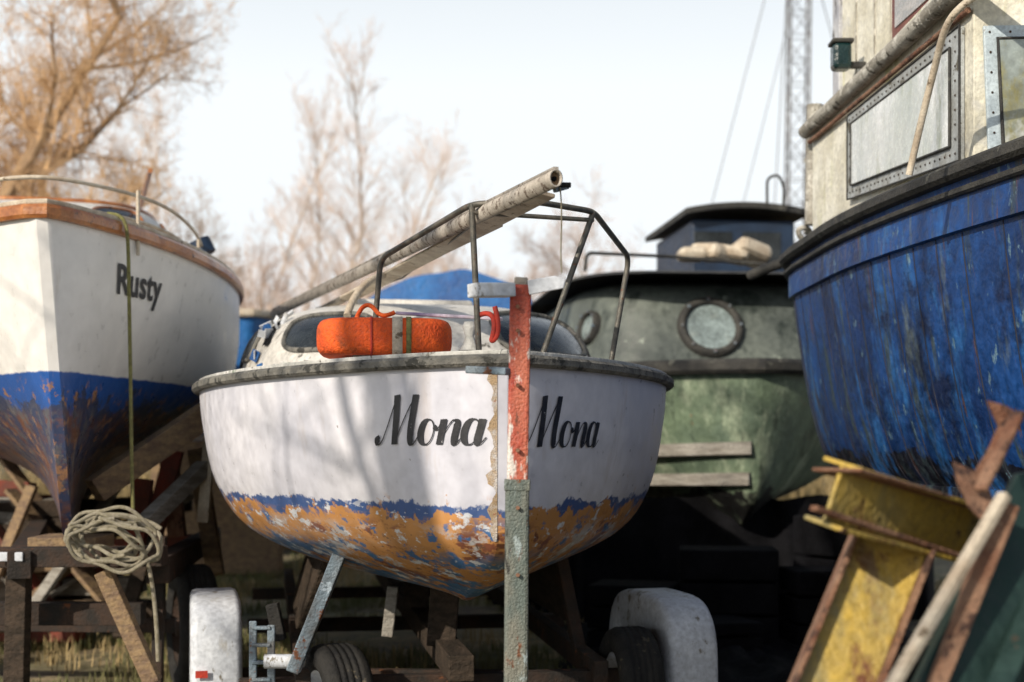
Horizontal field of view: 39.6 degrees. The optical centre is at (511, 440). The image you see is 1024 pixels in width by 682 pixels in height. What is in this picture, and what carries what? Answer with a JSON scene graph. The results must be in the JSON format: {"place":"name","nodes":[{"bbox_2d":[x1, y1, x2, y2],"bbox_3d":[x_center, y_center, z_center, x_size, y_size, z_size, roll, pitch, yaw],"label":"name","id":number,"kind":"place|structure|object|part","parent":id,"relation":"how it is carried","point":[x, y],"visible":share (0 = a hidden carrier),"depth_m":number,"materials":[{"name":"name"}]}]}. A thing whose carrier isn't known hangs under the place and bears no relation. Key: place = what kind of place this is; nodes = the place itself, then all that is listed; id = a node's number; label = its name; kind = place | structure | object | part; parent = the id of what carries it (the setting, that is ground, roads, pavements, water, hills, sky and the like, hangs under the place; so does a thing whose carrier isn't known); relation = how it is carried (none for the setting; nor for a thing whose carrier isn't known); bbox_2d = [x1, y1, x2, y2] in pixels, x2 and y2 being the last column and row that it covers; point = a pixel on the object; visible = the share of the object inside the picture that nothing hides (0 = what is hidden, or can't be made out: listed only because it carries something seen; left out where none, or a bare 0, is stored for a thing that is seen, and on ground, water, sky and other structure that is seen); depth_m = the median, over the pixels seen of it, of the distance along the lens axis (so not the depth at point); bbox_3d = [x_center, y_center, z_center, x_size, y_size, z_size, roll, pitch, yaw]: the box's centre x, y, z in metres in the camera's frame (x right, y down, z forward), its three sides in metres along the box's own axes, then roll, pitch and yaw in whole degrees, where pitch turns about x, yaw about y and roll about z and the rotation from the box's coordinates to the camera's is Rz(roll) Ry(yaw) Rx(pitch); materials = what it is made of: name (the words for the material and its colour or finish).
{"place":"outdoors","nodes":[
{"label":"outdoors","id":0,"kind":"place"},
{"bbox_2d":[0,0,832,312],"label":"sky","id":1,"kind":"structure","parent":0,"point":[646,91],"materials":[{"name":"white"}]},
{"bbox_2d":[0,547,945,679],"bbox_3d":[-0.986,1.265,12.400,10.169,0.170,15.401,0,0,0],"label":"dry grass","id":2,"kind":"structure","parent":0,"point":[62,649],"depth_m":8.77,"materials":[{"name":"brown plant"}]},
{"bbox_2d":[0,465,955,681],"bbox_3d":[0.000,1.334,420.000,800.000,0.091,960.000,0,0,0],"label":"ground","id":3,"kind":"structure","parent":0,"point":[943,568],"depth_m":9.42,"materials":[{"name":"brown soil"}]},
{"bbox_2d":[0,102,70,183],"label":"bare tree","id":4,"kind":"object","parent":3,"relation":"on","point":[20,139],"visible":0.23,"depth_m":19.61,"materials":[{"name":"brown plant"}]},
{"bbox_2d":[0,457,193,644],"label":"timber stack","id":5,"kind":"object","parent":3,"relation":"on","point":[23,503],"visible":0.27,"depth_m":9.15,"materials":[{"name":"wood"}]},
{"bbox_2d":[0,403,224,681],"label":"boat cradle","id":6,"kind":"object","parent":3,"relation":"on","point":[23,615],"visible":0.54,"depth_m":6.94,"materials":[{"name":"wood"}]},
{"bbox_2d":[63,505,162,661],"bbox_3d":[-1.696,0.609,6.089,0.425,0.674,0.286,0,0,0],"label":"rope coil","id":7,"kind":"object","parent":6,"relation":"hanging from","point":[75,530],"visible":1,"depth_m":6.02,"materials":[{"name":"beige fabric"}]},
{"bbox_2d":[0,168,243,534],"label":"wooden yacht","id":8,"kind":"object","parent":6,"relation":"on","point":[119,328],"visible":0.98,"depth_m":6.51,"materials":[{"name":"paint"}]},
{"bbox_2d":[96,208,135,218],"bbox_3d":[-2.247,-1.236,8.126,0.295,0.238,0.500,0,0,0],"label":"cabin window","id":9,"kind":"structure","parent":8,"relation":"in","point":[122,212],"depth_m":8.24,"materials":[{"name":"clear glass"}]},
{"bbox_2d":[92,206,143,220],"bbox_3d":[-2.247,-1.236,8.126,0.315,0.258,0.520,0,0,0],"label":"cabin window frame","id":10,"kind":"structure","parent":8,"relation":"in","point":[96,207],"depth_m":8.29,"materials":[{"name":"brown wood"}]},
{"bbox_2d":[0,0,238,243],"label":"bare tree","id":11,"kind":"object","parent":3,"relation":"on","point":[29,158],"visible":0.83,"depth_m":18.00,"materials":[{"name":"brown plant"}]},
{"bbox_2d":[0,14,252,280],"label":"bare tree","id":12,"kind":"object","parent":3,"relation":"on","point":[201,223],"visible":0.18,"depth_m":20.09,"materials":[{"name":"brown plant"}]},
{"bbox_2d":[93,151,184,240],"bbox_3d":[-7.688,-2.585,31.299,2.831,7.791,3.136,0,0,-26],"label":"birch tree","id":13,"kind":"object","parent":3,"relation":"on","point":[134,180],"visible":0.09,"depth_m":31.72,"materials":[{"name":"brown plant"}]},
{"bbox_2d":[151,309,283,574],"bbox_3d":[-3.194,0.058,15.119,1.928,2.485,5.065,0,0,-20],"label":"boat","id":14,"kind":"object","parent":3,"relation":"on","point":[245,547],"visible":0.04,"depth_m":13.78,"materials":[{"name":"blue wood"}]},
{"bbox_2d":[261,69,370,312],"bbox_3d":[-4.050,-3.079,29.677,2.207,8.776,3.132,0,0,-35],"label":"birch tree","id":15,"kind":"object","parent":3,"relation":"on","point":[318,253],"visible":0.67,"depth_m":29.55,"materials":[{"name":"brown plant"}]},
{"bbox_2d":[293,173,400,312],"bbox_3d":[-3.546,-1.788,26.680,2.579,6.194,2.328,0,0,43],"label":"birch tree","id":16,"kind":"object","parent":3,"relation":"on","point":[359,248],"visible":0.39,"depth_m":26.65,"materials":[{"name":"brown plant"}]},
{"bbox_2d":[291,11,425,304],"bbox_3d":[-2.939,-3.321,27.539,2.545,9.262,3.611,0,0,-30],"label":"birch tree","id":17,"kind":"object","parent":3,"relation":"on","point":[359,148],"visible":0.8,"depth_m":27.39,"materials":[{"name":"brown plant"}]},
{"bbox_2d":[337,107,472,304],"bbox_3d":[-2.316,-2.897,30.184,3.136,8.416,2.831,0,0,-4],"label":"birch tree","id":18,"kind":"object","parent":3,"relation":"on","point":[414,226],"visible":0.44,"depth_m":30.64,"materials":[{"name":"brown plant"}]},
{"bbox_2d":[339,126,472,298],"bbox_3d":[-2.510,-2.850,31.808,2.997,8.324,2.706,0,0,16],"label":"birch tree","id":19,"kind":"object","parent":3,"relation":"on","point":[440,180],"visible":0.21,"depth_m":32.14,"materials":[{"name":"brown plant"}]},
{"bbox_2d":[0,463,834,551],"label":"dry reeds","id":20,"kind":"object","parent":3,"relation":"on","point":[817,488],"visible":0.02,"depth_m":18.89,"materials":[{"name":"beige plant"}]},
{"bbox_2d":[18,78,820,485],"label":"distant trees","id":21,"kind":"object","parent":3,"relation":"on","point":[256,294],"visible":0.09,"depth_m":35.62,"materials":[{"name":"brown plant"}]},
{"bbox_2d":[404,179,493,278],"bbox_3d":[-1.596,-2.242,31.748,2.653,7.099,1.870,0,0,-25],"label":"birch tree","id":22,"kind":"object","parent":3,"relation":"on","point":[448,264],"visible":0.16,"depth_m":31.58,"materials":[{"name":"brown plant"}]},
{"bbox_2d":[369,269,531,311],"bbox_3d":[-0.649,-0.128,15.202,1.744,2.856,6.020,0,0,-3],"label":"covered dinghy","id":23,"kind":"object","parent":3,"relation":"on","point":[450,285],"visible":0.01,"depth_m":12.89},
{"bbox_2d":[190,553,717,681],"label":"boat trailer","id":24,"kind":"object","parent":3,"relation":"on","point":[659,635],"visible":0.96,"depth_m":5.93,"materials":[{"name":"metal"}]},
{"bbox_2d":[192,167,673,628],"bbox_3d":[-0.461,0.003,7.078,2.172,1.674,5.976,0,0,-10],"label":"sailing boat","id":25,"kind":"object","parent":24,"relation":"on","point":[356,432],"visible":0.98,"depth_m":4.96,"materials":[{"name":"paint"}]},
{"bbox_3d":[-1.223,-0.494,6.949,0.166,0.216,0.433,0,0,-14],"label":"side window","id":26,"kind":"part","parent":25,"relation":"part of","materials":[{"name":"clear glass"}]},
{"bbox_3d":[-1.223,-0.494,6.949,0.186,0.236,0.453,0,0,-14],"label":"side window frame","id":27,"kind":"part","parent":25,"relation":"part of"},
{"bbox_3d":[0.126,-0.485,6.491,0.372,0.244,0.678,0,0,41],"label":"front window frame","id":28,"kind":"part","parent":25,"relation":"part of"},
{"bbox_3d":[0.126,-0.485,6.491,0.344,0.216,0.650,0,0,41],"label":"front window","id":29,"kind":"part","parent":25,"relation":"part of","materials":[{"name":"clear glass"}]},
{"bbox_2d":[465,276,564,681],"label":"painted post","id":30,"kind":"object","parent":3,"relation":"on","point":[519,291],"visible":1,"depth_m":4.12,"materials":[{"name":"red metal"}]},
{"bbox_2d":[503,263,543,296],"bbox_3d":[-0.353,-1.435,33.549,2.230,5.485,2.013,0,0,19],"label":"birch tree","id":31,"kind":"object","parent":3,"relation":"on","point":[521,274],"visible":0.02,"depth_m":33.82,"materials":[{"name":"brown plant"}]},
{"bbox_2d":[487,174,934,621],"bbox_3d":[1.366,-0.475,13.205,3.492,3.550,7.570,0,0,-6],"label":"motor cruiser","id":32,"kind":"object","parent":3,"relation":"on","point":[708,326],"visible":0.59,"depth_m":10.10,"materials":[{"name":"green paint"}]},
{"bbox_2d":[694,231,731,244],"bbox_3d":[1.750,-1.690,12.379,0.340,0.260,0.030,0,0,-6],"label":"wheelhouse window","id":33,"kind":"structure","parent":32,"relation":"in","point":[699,236],"depth_m":12.36,"materials":[{"name":"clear glass"}]},
{"bbox_2d":[743,232,780,261],"bbox_3d":[2.180,-1.690,12.424,0.340,0.260,0.030,0,0,-6],"label":"wheelhouse window","id":34,"kind":"structure","parent":32,"relation":"in","point":[772,239],"depth_m":12.42,"materials":[{"name":"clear glass"}]},
{"bbox_2d":[557,618,927,681],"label":"black ground sheet","id":35,"kind":"object","parent":3,"relation":"on","point":[776,660],"visible":0.13,"depth_m":7.65,"materials":[{"name":"black plastic"}]},
{"bbox_2d":[587,515,848,649],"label":"scrap crates","id":36,"kind":"object","parent":35,"relation":"on","point":[735,589],"visible":0.45,"depth_m":8.69,"materials":[{"name":"black wood"}]},
{"bbox_2d":[712,0,832,242],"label":"lattice mast","id":37,"kind":"object","parent":3,"relation":"on","point":[788,72],"visible":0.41,"depth_m":24.96,"materials":[{"name":"metal"}]},
{"bbox_2d":[747,0,1023,499],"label":"fishing boat","id":38,"kind":"object","parent":3,"relation":"on","point":[901,264],"visible":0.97,"depth_m":5.86,"materials":[{"name":"blue paint"}]},
{"bbox_3d":[1.650,-1.320,6.117,0.006,0.380,1.300,0,0,-3],"label":"side window glass","id":39,"kind":"part","parent":38,"relation":"part of","materials":[{"name":"white glass"}]},
{"bbox_3d":[1.665,-1.315,6.113,0.020,0.510,1.470,0,0,-3],"label":"side window frame","id":40,"kind":"part","parent":38,"relation":"part of","materials":[{"name":"metal"}]},
{"bbox_3d":[1.762,-2.070,6.189,0.018,0.500,0.630,0,0,-3],"label":"upper window frame","id":41,"kind":"part","parent":38,"relation":"part of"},
{"bbox_3d":[1.749,-2.070,6.188,0.004,0.400,0.510,0,0,-3],"label":"upper window glass","id":42,"kind":"part","parent":38,"relation":"part of","materials":[{"name":"white glass"}]},
{"bbox_3d":[2.108,-1.290,5.263,0.720,0.500,0.020,0,0,3],"label":"front window frame","id":43,"kind":"part","parent":38,"relation":"part of","materials":[{"name":"white metal"}]},
{"bbox_3d":[2.108,-1.292,5.249,0.620,0.395,0.006,0,0,3],"label":"front window glass","id":44,"kind":"part","parent":38,"relation":"part of","materials":[{"name":"beige glass"}]},
{"bbox_2d":[911,472,1023,681],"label":"green steel plate","id":45,"kind":"object","parent":3,"relation":"on","point":[992,649],"visible":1,"depth_m":2.71,"materials":[{"name":"green metal"}]},
{"bbox_2d":[886,400,1023,681],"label":"rusty steel frame","id":46,"kind":"object","parent":45,"relation":"attached to","point":[974,567],"visible":1,"depth_m":2.67,"materials":[{"name":"brown metal"}]},
{"bbox_2d":[823,466,980,552],"bbox_3d":[0.932,0.183,3.100,0.787,0.263,0.035,0,0,-41],"label":"head web","id":47,"kind":"object","parent":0,"point":[939,523],"visible":0.67,"depth_m":3.00},
{"bbox_2d":[799,537,925,681],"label":"leg web","id":48,"kind":"object","parent":47,"relation":"attached to","point":[855,637],"visible":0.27,"depth_m":2.99,"materials":[{"name":"yellow metal"}]},
{"bbox_2d":[788,534,858,681],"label":"leg flange","id":49,"kind":"object","parent":48,"relation":"attached to","point":[822,612],"depth_m":2.97,"materials":[{"name":"metal"}]},
{"bbox_2d":[876,549,935,681],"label":"leg flange","id":50,"kind":"object","parent":48,"relation":"attached to","point":[905,619],"visible":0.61,"depth_m":2.96,"materials":[{"name":"metal"}]},
{"bbox_2d":[804,515,957,561],"bbox_3d":[0.913,0.242,3.103,0.771,0.184,0.098,0,0,-41],"label":"head flange","id":51,"kind":"object","parent":47,"relation":"attached to","point":[872,537],"visible":0.65,"depth_m":2.90,"materials":[{"name":"yellow metal"}]},
{"bbox_2d":[810,505,960,557],"bbox_3d":[0.783,0.192,2.950,0.486,0.128,0.020,0,0,-38],"label":"head edge plate","id":52,"kind":"object","parent":47,"relation":"attached to","point":[871,527],"visible":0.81,"depth_m":2.92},
{"bbox_2d":[812,467,968,508],"bbox_3d":[0.925,0.128,3.090,0.747,0.147,0.120,0,0,-42],"label":"head top plate","id":53,"kind":"object","parent":47,"relation":"attached to","point":[875,477],"visible":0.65,"depth_m":2.89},
{"bbox_2d":[823,456,966,504],"bbox_3d":[0.951,0.123,3.097,0.771,0.184,0.098,0,0,-41],"label":"head flange","id":54,"kind":"object","parent":47,"relation":"attached to","point":[849,465],"visible":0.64,"depth_m":2.88,"materials":[{"name":"yellow metal"}]}
]}

